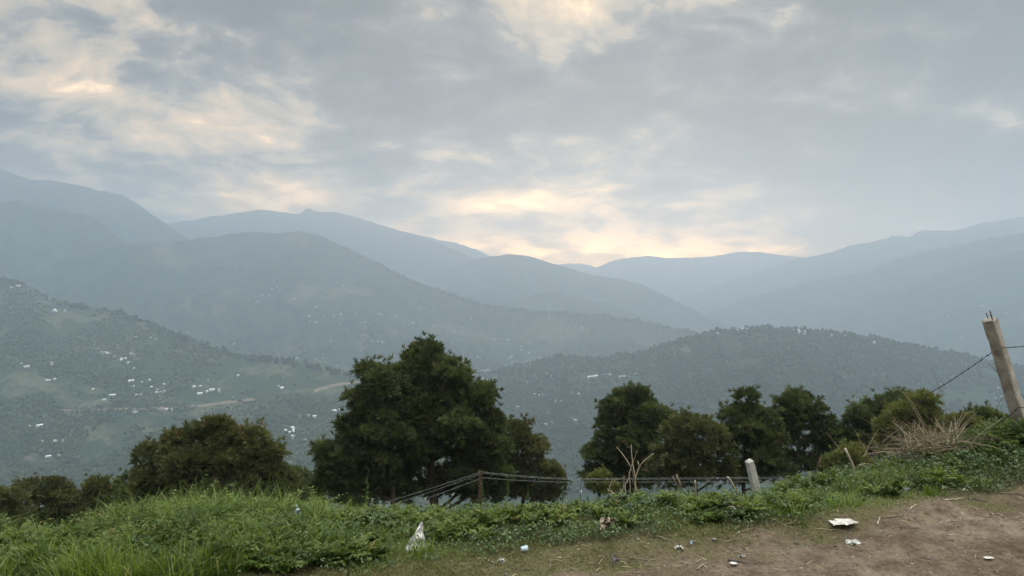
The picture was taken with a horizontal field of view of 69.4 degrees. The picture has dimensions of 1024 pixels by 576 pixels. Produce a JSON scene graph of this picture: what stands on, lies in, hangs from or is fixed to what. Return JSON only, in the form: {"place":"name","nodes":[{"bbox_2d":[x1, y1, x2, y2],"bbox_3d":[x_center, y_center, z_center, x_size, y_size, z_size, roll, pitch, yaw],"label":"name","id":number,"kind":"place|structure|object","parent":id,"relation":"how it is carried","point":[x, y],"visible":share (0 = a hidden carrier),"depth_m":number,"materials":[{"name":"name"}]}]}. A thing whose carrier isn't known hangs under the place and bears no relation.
{"place":"outdoors","nodes":[
{"label":"outdoors","id":0,"kind":"place"},
{"bbox_2d":[0,201,126,278],"bbox_3d":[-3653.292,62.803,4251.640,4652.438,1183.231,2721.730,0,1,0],"label":"mountain","id":1,"kind":"structure","parent":0,"point":[33,237],"depth_m":4071.73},
{"bbox_2d":[0,169,188,244],"bbox_3d":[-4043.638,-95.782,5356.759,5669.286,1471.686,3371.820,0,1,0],"label":"mountain","id":2,"kind":"structure","parent":0,"point":[125,219],"depth_m":5116.50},
{"bbox_2d":[62,397,274,411],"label":"dirt road","id":3,"kind":"structure","parent":0,"point":[202,405],"depth_m":1801.75,"materials":[{"name":"brown soil"}]},
{"bbox_2d":[0,281,520,516],"bbox_3d":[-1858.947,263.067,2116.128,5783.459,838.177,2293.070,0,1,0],"label":"terraced hill","id":4,"kind":"structure","parent":0,"point":[104,439],"depth_m":1919.99,"materials":[{"name":"green plant"}]},
{"bbox_2d":[0,277,355,377],"bbox_3d":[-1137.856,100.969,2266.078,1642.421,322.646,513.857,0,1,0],"label":"crest wood","id":5,"kind":"object","parent":4,"relation":"on","point":[252,357],"visible":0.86,"depth_m":2195.26,"materials":[{"name":"green plant"}]},
{"bbox_2d":[0,276,519,509],"bbox_3d":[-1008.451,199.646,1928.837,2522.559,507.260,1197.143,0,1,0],"label":"hillside wood","id":6,"kind":"object","parent":4,"relation":"on","point":[79,476],"visible":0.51,"depth_m":1791.44,"materials":[{"name":"green plant"}]},
{"bbox_2d":[167,209,474,284],"bbox_3d":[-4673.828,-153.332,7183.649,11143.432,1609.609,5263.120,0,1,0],"label":"peaked mountain","id":7,"kind":"structure","parent":0,"point":[422,260],"depth_m":6973.11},
{"bbox_2d":[315,381,359,391],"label":"dirt road","id":8,"kind":"structure","parent":0,"point":[334,385],"depth_m":1965.54,"materials":[{"name":"soil"}]},
{"bbox_2d":[10,231,700,376],"bbox_3d":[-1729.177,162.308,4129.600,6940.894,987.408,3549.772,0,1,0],"label":"central mountain","id":9,"kind":"structure","parent":0,"point":[204,289],"depth_m":3736.33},
{"bbox_2d":[218,319,647,375],"bbox_3d":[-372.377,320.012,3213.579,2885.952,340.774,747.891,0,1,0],"label":"hillside wood","id":10,"kind":"object","parent":9,"relation":"on","point":[398,334],"visible":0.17,"depth_m":3345.58,"materials":[{"name":"green plant"}]},
{"bbox_2d":[358,255,697,334],"bbox_3d":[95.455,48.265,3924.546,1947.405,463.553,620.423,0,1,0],"label":"crest wood","id":11,"kind":"object","parent":9,"relation":"on","point":[577,315],"visible":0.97,"depth_m":3884.69,"materials":[{"name":"green plant"}]},
{"bbox_2d":[411,233,488,258],"bbox_3d":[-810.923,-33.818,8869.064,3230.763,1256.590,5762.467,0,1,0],"label":"mountain","id":12,"kind":"structure","parent":0,"point":[472,253],"depth_m":8765.48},
{"bbox_2d":[0,444,1023,575],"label":"grass","id":13,"kind":"structure","parent":0,"point":[874,497],"depth_m":4.70,"materials":[{"name":"green plant"}]},
{"bbox_2d":[0,0,1023,266],"label":"sky","id":14,"kind":"structure","parent":0,"point":[595,133],"materials":[{"name":"grey"}]},
{"bbox_2d":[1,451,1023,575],"bbox_3d":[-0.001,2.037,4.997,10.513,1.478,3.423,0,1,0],"label":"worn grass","id":15,"kind":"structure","parent":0,"point":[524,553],"depth_m":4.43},
{"bbox_2d":[6,449,1023,575],"bbox_3d":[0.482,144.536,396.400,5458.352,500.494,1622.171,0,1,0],"label":"ground","id":16,"kind":"structure","parent":0,"point":[794,559],"depth_m":4.37,"materials":[{"name":"brown soil"}]},
{"bbox_2d":[0,478,36,529],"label":"pine tree","id":17,"kind":"object","parent":16,"relation":"on","point":[9,499],"visible":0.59,"depth_m":37.17,"materials":[{"name":"green plant"}]},
{"bbox_2d":[9,472,93,528],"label":"pine tree","id":18,"kind":"object","parent":16,"relation":"on","point":[63,498],"visible":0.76,"depth_m":41.76,"materials":[{"name":"green plant"}]},
{"bbox_2d":[69,506,106,526],"bbox_3d":[-14.814,10.191,26.205,1.979,4.954,1.507,0,1,0],"label":"pine tree","id":19,"kind":"object","parent":16,"relation":"on","point":[86,515],"visible":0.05,"depth_m":26.02,"materials":[{"name":"green plant"}]},
{"bbox_2d":[74,472,117,517],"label":"pine tree","id":20,"kind":"object","parent":16,"relation":"on","point":[91,486],"visible":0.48,"depth_m":42.87,"materials":[{"name":"green plant"}]},
{"bbox_2d":[98,467,150,515],"bbox_3d":[-20.787,14.722,40.179,3.510,9.859,2.416,1,1,36],"label":"pine tree","id":21,"kind":"object","parent":16,"relation":"on","point":[121,482],"visible":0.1,"depth_m":39.67,"materials":[{"name":"green plant"}]},
{"bbox_2d":[123,413,309,507],"bbox_3d":[-14.326,11.756,35.764,9.030,11.580,4.489,0,1,-7],"label":"broadleaf tree","id":22,"kind":"object","parent":16,"relation":"on","point":[224,449],"visible":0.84,"depth_m":35.39,"materials":[{"name":"green plant"}]},
{"bbox_2d":[290,464,329,505],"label":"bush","id":23,"kind":"object","parent":16,"relation":"on","point":[306,472],"visible":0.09,"depth_m":44.07,"materials":[{"name":"green plant"}]},
{"bbox_2d":[361,468,368,504],"bbox_3d":[-1.247,1.787,6.315,0.085,0.499,0.090,0,1,-25],"label":"tall weed","id":24,"kind":"object","parent":16,"relation":"on","point":[366,497],"visible":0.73,"depth_m":6.32,"materials":[{"name":"green plant"}]},
{"bbox_2d":[304,353,426,511],"bbox_3d":[-7.639,11.191,38.842,6.587,15.690,4.250,0,1,0],"label":"broadleaf tree","id":25,"kind":"object","parent":16,"relation":"on","point":[348,456],"visible":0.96,"depth_m":37.94,"materials":[{"name":"green plant"}]},
{"bbox_2d":[406,522,425,549],"bbox_3d":[-0.567,1.482,4.387,0.128,0.175,0.075,0,1,-19],"label":"plastic bag","id":26,"kind":"object","parent":16,"relation":"on","point":[419,530],"visible":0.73,"depth_m":4.40,"materials":[{"name":"white plastic"}]},
{"bbox_2d":[368,330,516,512],"bbox_3d":[-4.101,10.950,40.133,8.848,17.376,5.789,0,1,0],"label":"broadleaf tree","id":27,"kind":"object","parent":16,"relation":"on","point":[451,396],"visible":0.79,"depth_m":39.27,"materials":[{"name":"green plant"}]},
{"bbox_2d":[478,470,481,506],"bbox_3d":[-0.372,2.748,8.657,0.042,1.225,0.048,0,1,0],"label":"fence post","id":28,"kind":"object","parent":16,"relation":"on","point":[479,487],"visible":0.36,"depth_m":8.63,"materials":[{"name":"wood"}]},
{"bbox_2d":[370,472,479,506],"bbox_3d":[-1.031,2.294,8.370,1.402,0.293,0.003,0,1,-20],"label":"fence wire","id":29,"kind":"object","parent":28,"relation":"attached to","point":[427,489],"visible":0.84,"depth_m":8.40,"materials":[{"name":"grey metal"}]},
{"bbox_2d":[484,473,802,479],"bbox_3d":[2.037,2.295,9.124,4.900,0.278,0.037,0,1,-12],"label":"fence wire","id":30,"kind":"object","parent":28,"relation":"attached to","point":[606,479],"visible":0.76,"depth_m":8.90,"materials":[{"name":"grey metal"}]},
{"bbox_2d":[487,472,827,478],"bbox_3d":[2.037,2.275,9.123,4.900,0.269,0.037,0,1,-12],"label":"fence wire","id":31,"kind":"object","parent":28,"relation":"attached to","point":[618,478],"visible":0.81,"depth_m":8.92,"materials":[{"name":"grey metal"}]},
{"bbox_2d":[0,438,1003,573],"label":"feathery weeds","id":32,"kind":"object","parent":16,"relation":"on","point":[442,527],"visible":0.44,"depth_m":4.68,"materials":[{"name":"green plant"}]},
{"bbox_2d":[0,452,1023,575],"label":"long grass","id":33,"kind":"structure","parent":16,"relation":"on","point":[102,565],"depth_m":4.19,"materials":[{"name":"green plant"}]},
{"bbox_2d":[1,429,1023,575],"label":"ground cover","id":34,"kind":"object","parent":16,"relation":"on","point":[1019,451],"visible":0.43,"depth_m":4.89,"materials":[{"name":"green plant"}]},
{"bbox_2d":[598,516,615,529],"bbox_3d":[0.583,1.448,4.580,0.126,0.060,0.093,0,1,-21],"label":"cardboard scrap","id":35,"kind":"object","parent":34,"relation":"on","point":[604,521],"visible":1,"depth_m":4.57,"materials":[{"name":"beige cardboard"}]},
{"bbox_2d":[520,545,527,550],"bbox_3d":[0.071,1.520,4.311,0.038,0.038,0.038,0,1,-23],"label":"plastic cup","id":36,"kind":"object","parent":16,"relation":"on","point":[524,548],"visible":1,"depth_m":4.30,"materials":[{"name":"white plastic"}]},
{"bbox_2d":[492,413,572,506],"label":"tree","id":37,"kind":"object","parent":16,"relation":"on","point":[528,444],"visible":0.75,"depth_m":45.60,"materials":[{"name":"green plant"}]},
{"bbox_2d":[583,463,620,497],"bbox_3d":[3.427,9.692,28.172,1.447,5.892,1.194,0,1,-18],"label":"bush","id":38,"kind":"object","parent":16,"relation":"on","point":[601,486],"visible":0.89,"depth_m":27.94,"materials":[{"name":"green plant"}]},
{"bbox_2d":[575,379,679,498],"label":"broadleaf tree","id":39,"kind":"object","parent":16,"relation":"on","point":[624,411],"visible":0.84,"depth_m":43.37,"materials":[{"name":"green plant"}]},
{"bbox_2d":[607,447,653,495],"bbox_3d":[1.215,1.892,7.625,0.479,0.519,0.235,0,1,0],"label":"dead shrub","id":40,"kind":"object","parent":16,"relation":"on","point":[634,475],"visible":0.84,"depth_m":7.60,"materials":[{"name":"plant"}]},
{"bbox_2d":[241,484,1023,575],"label":"dead grass bits","id":41,"kind":"object","parent":16,"relation":"on","point":[709,547],"visible":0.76,"depth_m":4.33,"materials":[{"name":"plant"}]},
{"bbox_2d":[673,475,682,490],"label":"dead shrub","id":42,"kind":"object","parent":16,"relation":"on","point":[678,482],"visible":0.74,"depth_m":7.62,"materials":[{"name":"wood"}]},
{"bbox_2d":[638,406,743,494],"bbox_3d":[9.757,12.207,40.192,5.754,11.642,3.527,0,1,0],"label":"broadleaf tree","id":43,"kind":"object","parent":16,"relation":"on","point":[689,452],"visible":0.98,"depth_m":39.72,"materials":[{"name":"green plant"}]},
{"bbox_2d":[413,485,1023,575],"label":"pebbles","id":44,"kind":"object","parent":16,"relation":"on","point":[972,572],"visible":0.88,"depth_m":4.38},
{"bbox_2d":[727,476,739,495],"bbox_3d":[2.584,2.309,8.620,0.200,0.253,0.036,0,1,-28],"label":"wooden stake","id":45,"kind":"object","parent":16,"relation":"on","point":[732,484],"visible":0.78,"depth_m":8.60,"materials":[{"name":"brown wood"}]},
{"bbox_2d":[723,524,754,541],"bbox_3d":[1.396,1.511,4.538,0.248,0.066,0.100,0,1,-18],"label":"dry twig","id":46,"kind":"object","parent":16,"relation":"on","point":[739,538],"visible":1,"depth_m":4.51,"materials":[{"name":"brown wood"}]},
{"bbox_2d":[728,559,755,563],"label":"dry twig","id":47,"kind":"object","parent":16,"relation":"on","point":[740,561],"visible":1,"depth_m":4.13,"materials":[{"name":"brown wood"}]},
{"bbox_2d":[745,459,761,495],"bbox_3d":[2.652,2.274,7.941,0.350,0.912,0.096,0,1,-22],"label":"fence post","id":48,"kind":"object","parent":16,"relation":"on","point":[752,473],"visible":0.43,"depth_m":7.87,"materials":[{"name":"concrete"}]},
{"bbox_2d":[714,384,799,495],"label":"broadleaf tree","id":49,"kind":"object","parent":16,"relation":"on","point":[759,437],"visible":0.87,"depth_m":41.52,"materials":[{"name":"green plant"}]},
{"bbox_2d":[770,382,843,480],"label":"broadleaf tree","id":50,"kind":"object","parent":16,"relation":"on","point":[797,403],"visible":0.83,"depth_m":42.73,"materials":[{"name":"green plant"}]},
{"bbox_2d":[828,520,842,525],"bbox_3d":[2.059,1.486,4.692,0.092,0.005,0.115,0,1,0],"label":"paper sheet","id":51,"kind":"object","parent":16,"relation":"on","point":[834,522],"visible":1,"depth_m":4.68,"materials":[{"name":"white paper"}]},
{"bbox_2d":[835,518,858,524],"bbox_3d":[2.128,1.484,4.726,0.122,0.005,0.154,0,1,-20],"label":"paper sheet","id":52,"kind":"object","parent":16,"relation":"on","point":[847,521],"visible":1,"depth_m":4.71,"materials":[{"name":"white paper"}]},
{"bbox_2d":[818,432,877,473],"bbox_3d":[13.718,9.486,30.202,2.311,7.169,2.140,-1,1,-42],"label":"bush","id":53,"kind":"object","parent":16,"relation":"on","point":[831,458],"visible":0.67,"depth_m":29.85,"materials":[{"name":"green plant"}]},
{"bbox_2d":[844,448,854,467],"bbox_3d":[3.422,1.807,7.410,0.238,0.429,0.032,0,1,-22],"label":"wooden stake","id":54,"kind":"object","parent":16,"relation":"on","point":[848,456],"visible":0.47,"depth_m":7.38,"materials":[{"name":"brown wood"}]},
{"bbox_2d":[845,539,860,544],"bbox_3d":[2.020,1.504,4.374,0.084,0.032,0.063,0,1,0],"label":"paper scrap","id":55,"kind":"object","parent":16,"relation":"on","point":[851,542],"visible":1,"depth_m":4.38,"materials":[{"name":"white paper"}]},
{"bbox_2d":[830,391,897,460],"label":"broadleaf tree","id":56,"kind":"object","parent":16,"relation":"on","point":[859,416],"visible":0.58,"depth_m":41.82,"materials":[{"name":"green plant"}]},
{"bbox_2d":[870,386,937,452],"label":"tree","id":57,"kind":"object","parent":16,"relation":"on","point":[896,394],"visible":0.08,"depth_m":44.03,"materials":[{"name":"green plant"}]},
{"bbox_2d":[870,388,944,457],"bbox_3d":[19.481,10.200,36.013,3.941,10.866,3.204,0,1,0],"label":"broadleaf tree","id":58,"kind":"object","parent":16,"relation":"on","point":[927,408],"visible":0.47,"depth_m":35.65,"materials":[{"name":"green plant"}]},
{"bbox_2d":[826,406,1019,464],"bbox_3d":[3.732,1.326,6.433,1.772,0.679,1.210,0,1,0],"label":"dry stalk heap","id":59,"kind":"object","parent":16,"relation":"on","point":[929,443],"visible":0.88,"depth_m":6.23,"materials":[{"name":"plant"}]},
{"bbox_2d":[893,386,924,423],"bbox_3d":[3.438,1.013,6.413,0.302,0.365,0.057,0,1,0],"label":"dry stalk","id":60,"kind":"object","parent":59,"relation":"on","point":[910,400],"visible":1,"depth_m":6.41,"materials":[{"name":"plant"}]},
{"bbox_2d":[905,395,928,436],"bbox_3d":[3.468,1.110,6.315,0.232,0.408,0.008,0,1,0],"label":"dry stalk","id":61,"kind":"object","parent":59,"relation":"on","point":[919,419],"visible":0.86,"depth_m":6.31,"materials":[{"name":"plant"}]},
{"bbox_2d":[931,410,989,446],"bbox_3d":[20.805,10.117,34.188,3.075,9.170,2.238,0,1,0],"label":"bush","id":62,"kind":"object","parent":16,"relation":"on","point":[950,417],"visible":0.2,"depth_m":33.73,"materials":[{"name":"green plant"}]},
{"bbox_2d":[922,410,1023,457],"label":"bank weeds","id":63,"kind":"object","parent":16,"relation":"on","point":[1016,436],"visible":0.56,"depth_m":6.20,"materials":[{"name":"green plant"}]},
{"bbox_2d":[961,400,1010,428],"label":"pine tree","id":64,"kind":"object","parent":16,"relation":"on","point":[987,412],"visible":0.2,"depth_m":41.90,"materials":[{"name":"green plant"}]},
{"bbox_2d":[982,311,1023,427],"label":"fence post","id":65,"kind":"object","parent":16,"relation":"on","point":[1004,367],"visible":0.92,"depth_m":6.20,"materials":[{"name":"concrete"}]},
{"bbox_2d":[852,353,990,469],"bbox_3d":[4.116,1.428,7.874,0.214,1.902,3.354,0,1,5],"label":"barbed wire","id":66,"kind":"object","parent":65,"relation":"attached to","point":[924,398],"visible":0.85,"depth_m":7.01,"materials":[{"name":"grey metal"}]},
{"bbox_2d":[559,263,595,272],"bbox_3d":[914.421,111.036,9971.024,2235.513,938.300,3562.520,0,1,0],"label":"distant mountain","id":67,"kind":"structure","parent":0,"point":[581,267],"depth_m":11119.57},
{"bbox_2d":[428,254,730,332],"bbox_3d":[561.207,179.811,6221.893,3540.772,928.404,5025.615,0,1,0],"label":"rounded mountain","id":68,"kind":"structure","parent":0,"point":[494,280],"depth_m":5753.19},
{"bbox_2d":[499,291,675,327],"bbox_3d":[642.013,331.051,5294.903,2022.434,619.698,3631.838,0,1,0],"label":"rounded mountain","id":69,"kind":"structure","parent":0,"point":[549,301],"depth_m":4954.72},
{"bbox_2d":[591,271,695,300],"bbox_3d":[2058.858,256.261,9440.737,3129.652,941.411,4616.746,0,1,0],"label":"distant mountain","id":70,"kind":"structure","parent":0,"point":[669,288],"depth_m":9424.37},
{"bbox_2d":[585,251,799,293],"bbox_3d":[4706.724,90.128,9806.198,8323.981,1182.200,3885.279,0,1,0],"label":"distant mountain","id":71,"kind":"structure","parent":0,"point":[696,275],"depth_m":10194.92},
{"bbox_2d":[423,327,1023,509],"bbox_3d":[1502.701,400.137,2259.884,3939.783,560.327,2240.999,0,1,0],"label":"wooded hill","id":72,"kind":"structure","parent":0,"point":[979,394],"depth_m":2109.06,"materials":[{"name":"green plant"}]},
{"bbox_2d":[424,324,1023,493],"bbox_3d":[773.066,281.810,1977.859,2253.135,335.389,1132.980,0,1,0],"label":"hillside wood","id":73,"kind":"object","parent":72,"relation":"on","point":[571,458],"visible":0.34,"depth_m":2070.85,"materials":[{"name":"green plant"}]},
{"bbox_2d":[473,324,1023,380],"bbox_3d":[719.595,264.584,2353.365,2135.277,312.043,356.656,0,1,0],"label":"crest wood","id":74,"kind":"object","parent":72,"relation":"on","point":[789,330],"visible":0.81,"depth_m":2273.35,"materials":[{"name":"green plant"}]},
{"bbox_2d":[677,217,1023,314],"bbox_3d":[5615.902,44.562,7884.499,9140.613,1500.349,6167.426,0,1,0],"label":"mountain","id":75,"kind":"structure","parent":0,"point":[855,259],"depth_m":7422.18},
{"bbox_2d":[706,233,1023,328],"bbox_3d":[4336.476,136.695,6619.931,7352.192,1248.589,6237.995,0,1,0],"label":"mountain","id":76,"kind":"structure","parent":0,"point":[902,273],"depth_m":5743.42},
{"bbox_2d":[773,250,1023,365],"bbox_3d":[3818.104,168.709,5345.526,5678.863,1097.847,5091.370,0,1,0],"label":"mountain","id":77,"kind":"structure","parent":0,"point":[927,307],"depth_m":4541.24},
{"bbox_2d":[984,301,1023,359],"bbox_3d":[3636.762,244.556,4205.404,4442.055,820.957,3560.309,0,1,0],"label":"mountain","id":78,"kind":"structure","parent":0,"point":[1011,326],"depth_m":3923.74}
]}

